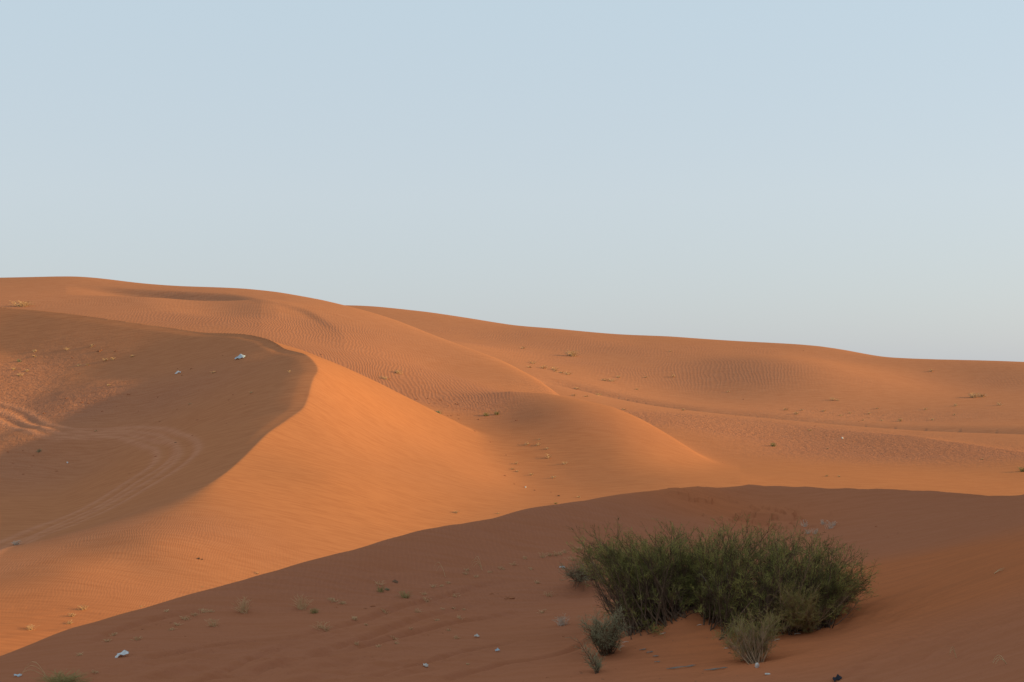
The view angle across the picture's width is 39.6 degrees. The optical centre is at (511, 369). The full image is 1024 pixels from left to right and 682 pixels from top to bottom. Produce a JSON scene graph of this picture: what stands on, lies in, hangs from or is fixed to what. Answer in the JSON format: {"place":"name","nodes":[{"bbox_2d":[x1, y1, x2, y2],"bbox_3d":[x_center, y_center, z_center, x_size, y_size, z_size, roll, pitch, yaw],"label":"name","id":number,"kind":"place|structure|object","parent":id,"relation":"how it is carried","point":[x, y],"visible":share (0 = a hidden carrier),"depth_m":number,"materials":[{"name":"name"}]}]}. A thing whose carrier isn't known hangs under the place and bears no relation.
{"place":"outdoors","nodes":[
{"label":"outdoors","id":0,"kind":"place"},
{"bbox_2d":[0,276,1023,681],"bbox_3d":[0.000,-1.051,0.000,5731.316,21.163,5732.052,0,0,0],"label":"sand ground","id":1,"kind":"structure","parent":0,"point":[322,464],"depth_m":70.83,"materials":[{"name":"orange sand"}]},
{"bbox_2d":[9,300,34,306],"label":"dry grass tuft","id":2,"kind":"object","parent":1,"relation":"on","point":[22,305],"visible":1,"depth_m":133.57,"materials":[{"name":"beige plant"}]},
{"bbox_2d":[30,669,92,681],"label":"green plant","id":3,"kind":"object","parent":1,"relation":"on","point":[58,678],"visible":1,"depth_m":20.10,"materials":[{"name":"green plant"}]},
{"bbox_2d":[115,650,128,657],"bbox_3d":[-5.908,4.312,21.542,0.206,0.120,0.085,0,0,-15],"label":"plastic scrap","id":4,"kind":"object","parent":1,"relation":"on","point":[123,652],"visible":1,"depth_m":21.55,"materials":[{"name":"white plastic"}]},
{"bbox_2d":[206,618,218,626],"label":"dry grass tuft","id":5,"kind":"object","parent":1,"relation":"on","point":[214,623],"visible":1,"depth_m":23.42,"materials":[{"name":"beige plant"}]},
{"bbox_2d":[234,354,244,358],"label":"plastic scrap","id":6,"kind":"object","parent":1,"relation":"on","point":[240,356],"visible":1,"depth_m":93.27,"materials":[{"name":"white plastic"}]},
{"bbox_2d":[233,598,252,612],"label":"dry grass tuft","id":7,"kind":"object","parent":1,"relation":"on","point":[243,609],"visible":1,"depth_m":24.38,"materials":[{"name":"beige plant"}]},
{"bbox_2d":[289,594,313,609],"bbox_3d":[-3.653,4.048,24.735,0.453,0.273,0.466,0,0,0],"label":"dry grass tuft","id":8,"kind":"object","parent":1,"relation":"on","point":[302,605],"visible":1,"depth_m":24.74,"materials":[{"name":"beige plant"}]},
{"bbox_2d":[312,622,331,629],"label":"dry grass tuft","id":9,"kind":"object","parent":1,"relation":"on","point":[321,626],"visible":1,"depth_m":23.12,"materials":[{"name":"beige plant"}]},
{"bbox_2d":[396,591,411,597],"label":"dry grass tuft","id":10,"kind":"object","parent":1,"relation":"on","point":[406,596],"visible":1,"depth_m":26.20,"materials":[{"name":"beige plant"}]},
{"bbox_2d":[552,614,567,625],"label":"grey tuft","id":11,"kind":"object","parent":1,"relation":"on","point":[562,622],"visible":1,"depth_m":23.20,"materials":[{"name":"grey plant"}]},
{"bbox_2d":[565,350,582,356],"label":"dry grass tuft","id":12,"kind":"object","parent":1,"relation":"on","point":[570,354],"visible":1,"depth_m":175.16,"materials":[{"name":"beige plant"}]},
{"bbox_2d":[557,556,605,591],"bbox_3d":[1.362,3.858,27.365,1.087,0.931,2.909,0,0,0],"label":"shrub","id":13,"kind":"object","parent":1,"relation":"on","point":[582,577],"visible":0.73,"depth_m":26.65,"materials":[{"name":"green plant"}]},
{"bbox_2d":[565,635,605,673],"bbox_3d":[0.990,3.836,19.101,0.583,0.588,0.422,0,0,0],"label":"shrub","id":14,"kind":"object","parent":1,"relation":"on","point":[596,666],"visible":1,"depth_m":19.05,"materials":[{"name":"green plant"}]},
{"bbox_2d":[578,600,635,655],"bbox_3d":[1.326,3.669,20.196,0.873,0.892,0.855,0,0,0],"label":"shrub","id":15,"kind":"object","parent":1,"relation":"on","point":[605,640],"visible":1,"depth_m":20.16,"materials":[{"name":"green plant"}]},
{"bbox_2d":[567,515,710,639],"bbox_3d":[2.087,3.208,22.231,2.538,1.999,3.478,0,0,0],"label":"shrub","id":16,"kind":"object","parent":1,"relation":"on","point":[647,590],"visible":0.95,"depth_m":21.52,"materials":[{"name":"green plant"}]},
{"bbox_2d":[666,665,693,668],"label":"twig","id":17,"kind":"object","parent":1,"relation":"on","point":[680,666],"visible":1,"depth_m":18.79,"materials":[{"name":"wood"}]},
{"bbox_2d":[711,604,791,664],"bbox_3d":[3.199,3.566,18.974,1.132,0.922,0.930,0,0,0],"label":"shrub","id":18,"kind":"object","parent":1,"relation":"on","point":[756,644],"visible":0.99,"depth_m":18.84,"materials":[{"name":"green plant"}]},
{"bbox_2d":[677,513,880,641],"bbox_3d":[4.049,3.071,21.499,3.173,1.955,3.020,0,0,0],"label":"shrub","id":19,"kind":"object","parent":1,"relation":"on","point":[731,584],"visible":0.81,"depth_m":20.94,"materials":[{"name":"green plant"}]},
{"bbox_2d":[767,578,824,633],"bbox_3d":[4.051,3.397,20.308,0.926,0.876,0.946,0,0,-17],"label":"shrub","id":20,"kind":"object","parent":1,"relation":"on","point":[809,615],"visible":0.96,"depth_m":20.30,"materials":[{"name":"green plant"}]},
{"bbox_2d":[832,674,841,681],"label":"black plastic","id":21,"kind":"object","parent":1,"relation":"on","point":[837,677],"visible":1,"depth_m":16.14,"materials":[{"name":"black plastic"}]},
{"bbox_2d":[968,392,980,397],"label":"dry grass tuft","id":22,"kind":"object","parent":1,"relation":"on","point":[972,395],"visible":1,"depth_m":149.45,"materials":[{"name":"beige plant"}]},
{"bbox_2d":[0,0,1023,361],"label":"sky","id":23,"kind":"structure","parent":0,"point":[848,175],"materials":[{"name":"blue"}]}
]}

